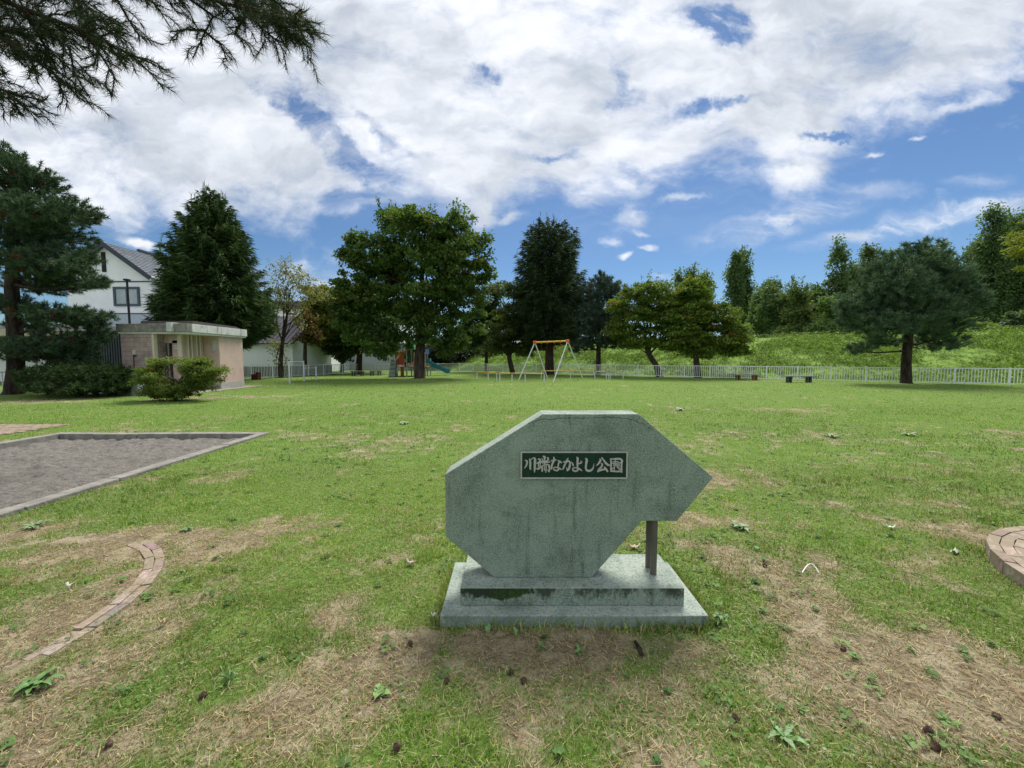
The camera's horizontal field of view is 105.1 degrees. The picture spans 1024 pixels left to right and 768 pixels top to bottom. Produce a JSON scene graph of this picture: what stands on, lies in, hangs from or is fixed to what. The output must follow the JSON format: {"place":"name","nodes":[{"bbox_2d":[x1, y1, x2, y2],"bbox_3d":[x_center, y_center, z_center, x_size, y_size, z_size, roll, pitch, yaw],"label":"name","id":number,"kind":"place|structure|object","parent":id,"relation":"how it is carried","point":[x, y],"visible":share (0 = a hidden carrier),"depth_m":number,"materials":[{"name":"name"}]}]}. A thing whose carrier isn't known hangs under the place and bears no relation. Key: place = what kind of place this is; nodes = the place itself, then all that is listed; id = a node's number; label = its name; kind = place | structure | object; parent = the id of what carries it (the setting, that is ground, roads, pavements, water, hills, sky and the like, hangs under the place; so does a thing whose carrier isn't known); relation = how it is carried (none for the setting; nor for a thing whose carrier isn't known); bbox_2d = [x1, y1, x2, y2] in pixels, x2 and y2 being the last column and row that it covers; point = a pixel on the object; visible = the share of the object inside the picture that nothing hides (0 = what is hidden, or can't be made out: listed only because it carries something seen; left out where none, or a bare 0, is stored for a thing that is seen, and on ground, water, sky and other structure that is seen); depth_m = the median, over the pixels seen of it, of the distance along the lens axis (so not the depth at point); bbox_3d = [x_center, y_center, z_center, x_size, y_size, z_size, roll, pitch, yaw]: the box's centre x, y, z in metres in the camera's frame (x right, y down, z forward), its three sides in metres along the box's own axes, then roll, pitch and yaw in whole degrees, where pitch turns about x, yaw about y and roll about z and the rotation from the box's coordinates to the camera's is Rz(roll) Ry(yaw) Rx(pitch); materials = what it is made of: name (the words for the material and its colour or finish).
{"place":"outdoors","nodes":[
{"label":"outdoors","id":0,"kind":"place"},
{"bbox_2d":[0,424,72,435],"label":"brick paving","id":1,"kind":"structure","parent":0,"point":[11,428],"depth_m":8.43,"materials":[{"name":"brown brick"}]},
{"bbox_2d":[67,241,162,326],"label":"gabled house","id":2,"kind":"structure","parent":0,"point":[137,266],"depth_m":29.60,"materials":[{"name":"white paint"}]},
{"bbox_2d":[101,252,106,271],"bbox_3d":[-30.668,-9.157,29.439,0.302,1.457,0.048,0,4,0],"label":"slit window","id":3,"kind":"structure","parent":2,"relation":"in","point":[103,255],"depth_m":29.43,"materials":[{"name":"black glass"}]},
{"bbox_2d":[112,287,140,305],"bbox_3d":[-29.086,-6.608,29.585,1.964,1.434,0.087,0,4,0],"label":"window","id":4,"kind":"structure","parent":2,"relation":"in","point":[119,293],"depth_m":29.57,"materials":[{"name":"white glass"}]},
{"bbox_2d":[84,385,263,394],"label":"pavement","id":5,"kind":"structure","parent":0,"point":[247,386],"depth_m":18.66,"materials":[{"name":"concrete"}]},
{"bbox_2d":[116,321,246,388],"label":"toilet building","id":6,"kind":"structure","parent":5,"relation":"on","point":[220,344],"depth_m":17.61,"materials":[{"name":"beige paint"}]},
{"bbox_2d":[0,331,1023,767],"bbox_3d":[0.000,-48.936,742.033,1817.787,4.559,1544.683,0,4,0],"label":"ground","id":7,"kind":"structure","parent":0,"point":[868,397],"depth_m":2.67,"materials":[{"name":"green plant"}]},
{"bbox_2d":[15,520,53,530],"bbox_3d":[-4.257,1.253,3.483,0.201,0.042,0.221,0,4,0],"label":"weed","id":8,"kind":"object","parent":7,"relation":"on","point":[34,524],"visible":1,"depth_m":3.50,"materials":[{"name":"green plant"}]},
{"bbox_2d":[11,666,63,696],"bbox_3d":[-2.164,1.361,1.793,0.167,0.042,0.156,3,5,39],"label":"weed","id":9,"kind":"object","parent":7,"relation":"on","point":[26,683],"visible":1,"depth_m":1.79,"materials":[{"name":"green plant"}]},
{"bbox_2d":[0,324,115,380],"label":"carport","id":10,"kind":"object","parent":7,"relation":"on","point":[3,362],"visible":0.03,"depth_m":25.16,"materials":[{"name":"grey metal"}]},
{"bbox_2d":[0,137,120,394],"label":"pine tree","id":11,"kind":"object","parent":7,"relation":"on","point":[43,229],"visible":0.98,"depth_m":15.76,"materials":[{"name":"green plant"}]},
{"bbox_2d":[65,580,75,587],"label":"fallen leaf","id":12,"kind":"object","parent":7,"relation":"on","point":[67,584],"visible":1,"depth_m":2.55,"materials":[{"name":"white plant"}]},
{"bbox_2d":[6,359,137,397],"bbox_3d":[-17.416,-0.249,15.649,5.370,1.671,3.392,1,4,21],"label":"conifer shrub","id":13,"kind":"object","parent":7,"relation":"on","point":[72,378],"visible":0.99,"depth_m":14.80,"materials":[{"name":"green plant"}]},
{"bbox_2d":[0,541,164,670],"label":"brick ring","id":14,"kind":"object","parent":7,"relation":"on","point":[149,574],"visible":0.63,"depth_m":2.42,"materials":[{"name":"beige brick"}]},
{"bbox_2d":[81,331,121,363],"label":"dark shed","id":15,"kind":"structure","parent":7,"relation":"on","point":[113,353],"depth_m":23.09,"materials":[{"name":"metal"}]},
{"bbox_2d":[104,740,112,748],"bbox_3d":[-1.559,1.394,1.517,0.022,0.029,0.030,-16,-1,23],"label":"pine cone","id":16,"kind":"object","parent":7,"relation":"on","point":[108,743],"visible":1,"depth_m":1.51,"materials":[{"name":"brown plant"}]},
{"bbox_2d":[123,279,130,323],"bbox_3d":[-19.160,-2.509,19.678,0.200,5.440,0.200,0,4,0],"label":"light pole","id":17,"kind":"object","parent":7,"relation":"on","point":[128,301],"visible":0.51,"depth_m":19.54,"materials":[{"name":"metal"}]},
{"bbox_2d":[0,432,268,517],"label":"sandbox curb","id":18,"kind":"structure","parent":7,"relation":"on","point":[65,494],"depth_m":6.85,"materials":[{"name":"concrete"}]},
{"bbox_2d":[0,437,239,508],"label":"sand","id":19,"kind":"structure","parent":18,"relation":"in","point":[32,471],"depth_m":5.95,"materials":[{"name":"grey sand"}]},
{"bbox_2d":[125,382,143,394],"bbox_3d":[-15.510,0.102,16.151,0.580,0.790,0.380,0,4,0],"label":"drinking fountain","id":20,"kind":"object","parent":7,"relation":"on","point":[136,388],"visible":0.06,"depth_m":15.98,"materials":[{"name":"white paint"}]},
{"bbox_2d":[158,612,169,623],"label":"fallen leaf","id":21,"kind":"object","parent":7,"relation":"on","point":[164,620],"visible":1,"depth_m":2.21,"materials":[{"name":"beige plant"}]},
{"bbox_2d":[0,0,333,132],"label":"overhanging pine","id":22,"kind":"object","parent":7,"relation":"on","point":[40,22],"visible":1,"depth_m":2.45,"materials":[{"name":"green plant"}]},
{"bbox_2d":[127,355,232,400],"bbox_3d":[-11.759,-0.174,13.972,3.349,1.734,2.163,-1,4,-18],"label":"azalea bush","id":23,"kind":"object","parent":7,"relation":"on","point":[196,372],"visible":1,"depth_m":13.58,"materials":[{"name":"green plant"}]},
{"bbox_2d":[180,525,193,530],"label":"weed","id":24,"kind":"object","parent":7,"relation":"on","point":[186,528],"visible":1,"depth_m":3.42,"materials":[{"name":"green plant"}]},
{"bbox_2d":[199,691,207,699],"bbox_3d":[-1.374,1.383,1.742,0.030,0.039,0.040,14,-1,11],"label":"pine cone","id":25,"kind":"object","parent":7,"relation":"on","point":[204,694],"visible":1,"depth_m":1.74,"materials":[{"name":"brown plant"}]},
{"bbox_2d":[138,180,281,350],"bbox_3d":[-18.619,-6.279,24.492,7.562,12.535,7.457,0,4,0],"label":"spruce tree","id":26,"kind":"object","parent":7,"relation":"on","point":[208,274],"visible":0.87,"depth_m":23.05,"materials":[{"name":"green plant"}]},
{"bbox_2d":[214,666,240,687],"bbox_3d":[-1.331,1.359,1.817,0.128,0.056,0.117,0,4,0],"label":"weed","id":27,"kind":"object","parent":7,"relation":"on","point":[227,673],"visible":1,"depth_m":1.83,"materials":[{"name":"green plant"}]},
{"bbox_2d":[251,372,260,379],"bbox_3d":[-18.020,-0.563,27.622,0.460,0.520,0.400,0,4,0],"label":"red container","id":28,"kind":"object","parent":7,"relation":"on","point":[256,376],"visible":1,"depth_m":27.44,"materials":[{"name":"brown plastic"}]},
{"bbox_2d":[243,316,331,375],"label":"house","id":29,"kind":"structure","parent":7,"relation":"on","point":[258,355],"depth_m":32.99,"materials":[{"name":"white"}]},
{"bbox_2d":[263,252,332,377],"bbox_3d":[-16.495,-5.378,30.501,5.390,9.955,3.293,-1,4,-18],"label":"broadleaf tree","id":30,"kind":"object","parent":7,"relation":"on","point":[284,290],"visible":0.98,"depth_m":30.14,"materials":[{"name":"green plant"}]},
{"bbox_2d":[288,360,316,382],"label":"exercise bars","id":31,"kind":"object","parent":7,"relation":"on","point":[315,367],"visible":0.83,"depth_m":25.55,"materials":[{"name":"white paint"}]},
{"bbox_2d":[291,308,326,375],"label":"broadleaf tree","id":32,"kind":"object","parent":7,"relation":"on","point":[311,332],"visible":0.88,"depth_m":33.05,"materials":[{"name":"green plant"}]},
{"bbox_2d":[243,364,375,378],"bbox_3d":[-17.139,-1.011,31.712,1.598,1.080,17.810,1,4,16],"label":"park fence","id":33,"kind":"object","parent":7,"relation":"on","point":[366,367],"visible":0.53,"depth_m":32.63,"materials":[{"name":"metal"}]},
{"bbox_2d":[274,301,349,370],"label":"tall house","id":34,"kind":"structure","parent":7,"relation":"on","point":[333,361],"depth_m":46.17,"materials":[{"name":"white"}]},
{"bbox_2d":[298,283,345,347],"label":"broadleaf tree","id":35,"kind":"object","parent":7,"relation":"on","point":[317,308],"visible":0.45,"depth_m":35.56,"materials":[{"name":"green plant"}]},
{"bbox_2d":[350,371,364,375],"bbox_3d":[-13.100,-0.880,33.313,1.150,0.470,0.380,0,4,0],"label":"park bench","id":36,"kind":"object","parent":7,"relation":"on","point":[361,372],"visible":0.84,"depth_m":33.21,"materials":[{"name":"brown wood"}]},
{"bbox_2d":[320,286,403,373],"bbox_3d":[-14.795,-5.297,38.313,9.018,8.845,5.188,0,4,0],"label":"broadleaf tree","id":37,"kind":"object","parent":7,"relation":"on","point":[343,350],"visible":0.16,"depth_m":37.80,"materials":[{"name":"green plant"}]},
{"bbox_2d":[331,298,394,371],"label":"broadleaf tree","id":38,"kind":"object","parent":7,"relation":"on","point":[385,359],"visible":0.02,"depth_m":42.77,"materials":[{"name":"green plant"}]},
{"bbox_2d":[369,370,381,375],"bbox_3d":[-11.900,-0.939,34.212,1.000,0.470,0.380,0,4,0],"label":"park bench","id":39,"kind":"object","parent":7,"relation":"on","point":[372,372],"visible":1,"depth_m":34.13,"materials":[{"name":"brown wood"}]},
{"bbox_2d":[373,683,390,697],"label":"weed","id":40,"kind":"object","parent":7,"relation":"on","point":[378,692],"visible":1,"depth_m":1.76,"materials":[{"name":"green plant"}]},
{"bbox_2d":[350,323,425,369],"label":"grey house","id":41,"kind":"structure","parent":7,"relation":"on","point":[372,360],"depth_m":51.92,"materials":[{"name":"white"}]},
{"bbox_2d":[393,742,400,751],"bbox_3d":[-0.441,1.393,1.506,0.038,0.037,0.029,-14,4,41],"label":"pine cone","id":42,"kind":"object","parent":7,"relation":"on","point":[396,746],"visible":1,"depth_m":1.50,"materials":[{"name":"brown plant"}]},
{"bbox_2d":[405,558,415,564],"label":"fallen leaf","id":43,"kind":"object","parent":7,"relation":"on","point":[408,561],"visible":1,"depth_m":2.85,"materials":[{"name":"beige plant"}]},
{"bbox_2d":[324,196,498,377],"bbox_3d":[-7.441,-7.093,29.329,12.967,13.541,6.953,0,4,0],"label":"broadleaf tree","id":44,"kind":"object","parent":7,"relation":"on","point":[444,247],"visible":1,"depth_m":28.47,"materials":[{"name":"green plant"}]},
{"bbox_2d":[375,363,458,371],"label":"park fence","id":45,"kind":"object","parent":7,"relation":"on","point":[454,365],"visible":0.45,"depth_m":42.97,"materials":[{"name":"metal"}]},
{"bbox_2d":[388,344,449,376],"bbox_3d":[-7.934,-2.179,33.523,5.308,3.075,2.672,-2,4,-22],"label":"play structure","id":46,"kind":"object","parent":7,"relation":"on","point":[394,366],"visible":0.8,"depth_m":32.32,"materials":[{"name":"orange paint"}]},
{"bbox_2d":[404,342,458,368],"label":"broadleaf tree","id":47,"kind":"object","parent":7,"relation":"on","point":[433,351],"visible":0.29,"depth_m":48.67,"materials":[{"name":"green plant"}]},
{"bbox_2d":[432,345,474,364],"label":"broadleaf tree","id":48,"kind":"object","parent":7,"relation":"on","point":[463,355],"visible":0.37,"depth_m":50.65,"materials":[{"name":"green plant"}]},
{"bbox_2d":[455,280,509,370],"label":"broadleaf tree","id":49,"kind":"object","parent":7,"relation":"on","point":[477,340],"visible":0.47,"depth_m":42.55,"materials":[{"name":"green plant"}]},
{"bbox_2d":[476,371,496,380],"bbox_3d":[-1.879,-0.516,26.712,1.592,0.645,0.755,2,4,23],"label":"safety barrier","id":50,"kind":"object","parent":7,"relation":"on","point":[488,374],"visible":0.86,"depth_m":26.50,"materials":[{"name":"metal"}]},
{"bbox_2d":[485,624,490,631],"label":"weed","id":51,"kind":"object","parent":7,"relation":"on","point":[487,627],"visible":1,"depth_m":2.15,"materials":[{"name":"green plant"}]},
{"bbox_2d":[478,352,502,356],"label":"broadleaf tree","id":52,"kind":"object","parent":7,"relation":"on","point":[488,354],"visible":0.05,"depth_m":50.89,"materials":[{"name":"green plant"}]},
{"bbox_2d":[478,281,557,372],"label":"broadleaf tree","id":53,"kind":"object","parent":7,"relation":"on","point":[505,339],"visible":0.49,"depth_m":36.42,"materials":[{"name":"green plant"}]},
{"bbox_2d":[499,372,544,382],"bbox_3d":[0.515,-0.389,24.768,3.201,0.645,0.436,2,4,27],"label":"safety barrier","id":54,"kind":"object","parent":7,"relation":"on","point":[523,373],"visible":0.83,"depth_m":24.52,"materials":[{"name":"yellow metal"}]},
{"bbox_2d":[520,677,527,683],"bbox_3d":[0.053,1.370,1.810,0.032,0.036,0.033,-3,5,-43],"label":"pine cone","id":55,"kind":"object","parent":7,"relation":"on","point":[523,680],"visible":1,"depth_m":1.81,"materials":[{"name":"brown plant"}]},
{"bbox_2d":[507,211,592,374],"bbox_3d":[3.426,-8.251,36.270,8.122,14.934,8.359,0,4,0],"label":"spruce tree","id":56,"kind":"object","parent":7,"relation":"on","point":[549,274],"visible":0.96,"depth_m":34.72,"materials":[{"name":"green plant"}]},
{"bbox_2d":[518,339,582,381],"bbox_3d":[2.824,-1.654,27.524,2.916,2.855,4.127,3,5,39],"label":"swing frame","id":57,"kind":"object","parent":7,"relation":"on","point":[554,341],"visible":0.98,"depth_m":27.11,"materials":[{"name":"yellow paint"}]},
{"bbox_2d":[541,370,606,378],"bbox_3d":[4.630,-0.681,29.239,4.871,0.645,1.072,1,4,18],"label":"safety barrier","id":58,"kind":"object","parent":7,"relation":"on","point":[575,370],"visible":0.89,"depth_m":29.50,"materials":[{"name":"metal"}]},
{"bbox_2d":[440,410,712,627],"bbox_3d":[0.400,0.786,2.446,1.604,1.231,0.580,0,4,0],"label":"park monument","id":59,"kind":"object","parent":7,"relation":"on","point":[547,512],"visible":0.99,"depth_m":2.34,"materials":[{"name":"grey stone"}]},
{"bbox_2d":[575,643,583,655],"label":"weed","id":60,"kind":"object","parent":7,"relation":"on","point":[578,649],"visible":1,"depth_m":2.00,"materials":[{"name":"green plant"}]},
{"bbox_2d":[562,269,629,374],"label":"pine tree","id":61,"kind":"object","parent":7,"relation":"on","point":[589,319],"visible":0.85,"depth_m":34.63,"materials":[{"name":"green plant"}]},
{"bbox_2d":[608,371,623,378],"bbox_3d":[7.465,-0.606,28.093,0.980,0.645,0.840,2,4,23],"label":"safety barrier","id":62,"kind":"object","parent":7,"relation":"on","point":[615,371],"visible":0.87,"depth_m":28.25,"materials":[{"name":"metal"}]},
{"bbox_2d":[634,640,643,656],"bbox_3d":[0.652,1.356,2.014,0.025,0.025,0.100,0,4,0],"label":"stick","id":63,"kind":"object","parent":7,"relation":"on","point":[638,647],"visible":1,"depth_m":2.00,"materials":[{"name":"brown wood"}]},
{"bbox_2d":[600,269,685,376],"bbox_3d":[10.900,-4.726,32.191,7.375,8.650,4.880,0,4,0],"label":"maple tree","id":64,"kind":"object","parent":7,"relation":"on","point":[643,311],"visible":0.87,"depth_m":31.39,"materials":[{"name":"green plant"}]},
{"bbox_2d":[671,266,687,330],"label":"poplar tree","id":65,"kind":"object","parent":7,"relation":"on","point":[679,278],"visible":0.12,"depth_m":86.22,"materials":[{"name":"green plant"}]},
{"bbox_2d":[684,261,701,310],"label":"poplar tree","id":66,"kind":"object","parent":7,"relation":"on","point":[692,271],"visible":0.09,"depth_m":86.42,"materials":[{"name":"green plant"}]},
{"bbox_2d":[659,268,757,377],"bbox_3d":[15.114,-4.599,30.199,7.441,8.527,4.722,0,4,0],"label":"maple tree","id":67,"kind":"object","parent":7,"relation":"on","point":[697,338],"visible":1,"depth_m":29.66,"materials":[{"name":"green plant"}]},
{"bbox_2d":[700,271,716,332],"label":"poplar tree","id":68,"kind":"object","parent":7,"relation":"on","point":[710,285],"visible":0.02,"depth_m":86.02,"materials":[{"name":"green plant"}]},
{"bbox_2d":[407,325,1023,383],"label":"undergrowth","id":69,"kind":"object","parent":7,"relation":"on","point":[811,339],"visible":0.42,"depth_m":31.68,"materials":[{"name":"green plant"}]},
{"bbox_2d":[709,612,729,624],"bbox_3d":[1.177,1.329,2.238,0.122,0.053,0.102,-2,4,-28],"label":"weed","id":70,"kind":"object","parent":7,"relation":"on","point":[719,617],"visible":0.68,"depth_m":2.22,"materials":[{"name":"green plant"}]},
{"bbox_2d":[721,248,747,323],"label":"poplar tree","id":71,"kind":"object","parent":7,"relation":"on","point":[734,271],"visible":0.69,"depth_m":72.31,"materials":[{"name":"green plant"}]},
{"bbox_2d":[732,713,739,722],"bbox_3d":[0.928,1.384,1.624,0.028,0.036,0.037,-4,1,11],"label":"pine cone","id":72,"kind":"object","parent":7,"relation":"on","point":[735,717],"visible":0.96,"depth_m":1.62,"materials":[{"name":"brown plant"}]},
{"bbox_2d":[729,520,749,531],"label":"weed","id":73,"kind":"object","parent":7,"relation":"on","point":[737,525],"visible":1,"depth_m":3.46,"materials":[{"name":"green plant"}]},
{"bbox_2d":[459,363,1023,384],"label":"park fence","id":74,"kind":"object","parent":7,"relation":"on","point":[497,367],"visible":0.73,"depth_m":27.67,"materials":[{"name":"metal"}]},
{"bbox_2d":[732,374,760,379],"bbox_3d":[16.100,-0.462,26.927,1.750,0.470,0.380,0,4,3],"label":"park bench","id":75,"kind":"object","parent":7,"relation":"on","point":[738,376],"visible":0.91,"depth_m":26.83,"materials":[{"name":"brown wood"}]},
{"bbox_2d":[739,245,757,332],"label":"poplar tree","id":76,"kind":"object","parent":7,"relation":"on","point":[748,272],"visible":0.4,"depth_m":74.03,"materials":[{"name":"green plant"}]},
{"bbox_2d":[745,282,769,337],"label":"dike tree","id":77,"kind":"object","parent":7,"relation":"on","point":[758,329],"visible":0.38,"depth_m":60.83,"materials":[{"name":"green plant"}]},
{"bbox_2d":[753,275,787,337],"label":"dike tree","id":78,"kind":"object","parent":7,"relation":"on","point":[767,308],"visible":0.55,"depth_m":56.62,"materials":[{"name":"green plant"}]},
{"bbox_2d":[768,717,806,750],"bbox_3d":[1.088,1.382,1.550,0.130,0.019,0.124,2,4,32],"label":"weed","id":79,"kind":"object","parent":7,"relation":"on","point":[788,729],"visible":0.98,"depth_m":1.55,"materials":[{"name":"green plant"}]},
{"bbox_2d":[769,274,819,336],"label":"dike tree","id":80,"kind":"object","parent":7,"relation":"on","point":[796,315],"visible":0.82,"depth_m":51.53,"materials":[{"name":"green plant"}]},
{"bbox_2d":[782,375,815,382],"bbox_3d":[17.950,-0.306,24.532,1.850,0.470,0.380,0,4,3],"label":"park bench","id":81,"kind":"object","parent":7,"relation":"on","point":[808,378],"visible":0.96,"depth_m":24.40,"materials":[{"name":"grey concrete"}]},
{"bbox_2d":[802,563,818,572],"bbox_3d":[2.079,1.296,2.757,0.126,0.038,0.069,0,4,0],"label":"plastic strip","id":82,"kind":"object","parent":7,"relation":"on","point":[808,565],"visible":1,"depth_m":2.77,"materials":[{"name":"plastic"}]},
{"bbox_2d":[804,282,828,317],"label":"dike tree","id":83,"kind":"object","parent":7,"relation":"on","point":[816,288],"visible":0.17,"depth_m":55.44,"materials":[{"name":"green plant"}]},
{"bbox_2d":[799,288,856,335],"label":"dike tree","id":84,"kind":"object","parent":7,"relation":"on","point":[822,325],"visible":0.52,"depth_m":47.85,"materials":[{"name":"green plant"}]},
{"bbox_2d":[823,433,841,436],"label":"weed","id":85,"kind":"object","parent":7,"relation":"on","point":[830,435],"visible":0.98,"depth_m":7.44,"materials":[{"name":"green plant"}]},
{"bbox_2d":[819,233,863,302],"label":"dike tree","id":86,"kind":"object","parent":7,"relation":"on","point":[845,276],"visible":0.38,"depth_m":54.26,"materials":[{"name":"green plant"}]},
{"bbox_2d":[855,241,883,302],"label":"dike tree","id":87,"kind":"object","parent":7,"relation":"on","point":[868,253],"visible":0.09,"depth_m":59.73,"materials":[{"name":"green plant"}]},
{"bbox_2d":[883,247,906,331],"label":"dike tree","id":88,"kind":"object","parent":7,"relation":"on","point":[890,250],"visible":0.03,"depth_m":56.70,"materials":[{"name":"green plant"}]},
{"bbox_2d":[830,235,996,383],"bbox_3d":[23.735,-4.386,23.063,9.214,8.984,4.825,0,4,0],"label":"pine tree","id":89,"kind":"object","parent":7,"relation":"on","point":[901,286],"visible":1,"depth_m":22.56,"materials":[{"name":"green plant"}]},
{"bbox_2d":[923,725,933,734],"bbox_3d":[1.668,1.387,1.570,0.039,0.038,0.030,-21,-4,-32],"label":"pine cone","id":90,"kind":"object","parent":7,"relation":"on","point":[927,729],"visible":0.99,"depth_m":1.56,"materials":[{"name":"brown plant"}]},
{"bbox_2d":[929,740,942,751],"bbox_3d":[1.627,1.392,1.506,0.033,0.043,0.043,-17,-12,1],"label":"pine cone","id":91,"kind":"object","parent":7,"relation":"on","point":[935,745],"visible":1,"depth_m":1.50,"materials":[{"name":"brown plant"}]},
{"bbox_2d":[924,239,960,312],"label":"dike tree","id":92,"kind":"object","parent":7,"relation":"on","point":[944,251],"visible":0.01,"depth_m":58.79,"materials":[{"name":"green plant"}]},
{"bbox_2d":[928,316,1006,331],"bbox_3d":[38.276,-4.634,33.725,7.088,2.466,3.234,0,4,0],"label":"thicket","id":93,"kind":"object","parent":7,"relation":"on","point":[985,324],"visible":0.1,"depth_m":33.05,"materials":[{"name":"green plant"}]},
{"bbox_2d":[957,226,988,321],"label":"dike tree","id":94,"kind":"object","parent":7,"relation":"on","point":[968,246],"visible":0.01,"depth_m":51.02,"materials":[{"name":"green plant"}]},
{"bbox_2d":[962,200,1023,328],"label":"dike tree","id":95,"kind":"object","parent":7,"relation":"on","point":[991,264],"visible":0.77,"depth_m":46.44,"materials":[{"name":"green plant"}]},
{"bbox_2d":[991,712,1002,720],"bbox_3d":[2.014,1.381,1.629,0.026,0.034,0.034,20,-11,-32],"label":"pine cone","id":96,"kind":"object","parent":7,"relation":"on","point":[995,715],"visible":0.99,"depth_m":1.62,"materials":[{"name":"brown plant"}]},
{"bbox_2d":[985,526,1023,587],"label":"brick planter edge","id":97,"kind":"object","parent":7,"relation":"on","point":[1005,550],"visible":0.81,"depth_m":2.86,"materials":[{"name":"beige brick"}]},
{"bbox_2d":[997,218,1023,271],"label":"maple tree","id":98,"kind":"object","parent":7,"relation":"on","point":[1014,252],"visible":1,"depth_m":14.52,"materials":[{"name":"green plant"}]},
{"bbox_2d":[999,309,1023,328],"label":"bush","id":99,"kind":"object","parent":7,"relation":"on","point":[1016,318],"visible":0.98,"depth_m":32.49,"materials":[{"name":"green plant"}]},
{"bbox_2d":[1001,206,1022,266],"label":"dike tree","id":100,"kind":"object","parent":7,"relation":"on","point":[1011,218],"visible":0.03,"depth_m":48.41,"materials":[{"name":"green plant"}]},
{"bbox_2d":[1003,209,1023,312],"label":"dike tree","id":101,"kind":"object","parent":7,"relation":"on","point":[1021,274],"visible":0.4,"depth_m":46.06,"materials":[{"name":"green plant"}]},
{"bbox_2d":[0,0,1023,341],"label":"sky","id":102,"kind":"structure","parent":0,"point":[672,134],"materials":[{"name":"blue"}]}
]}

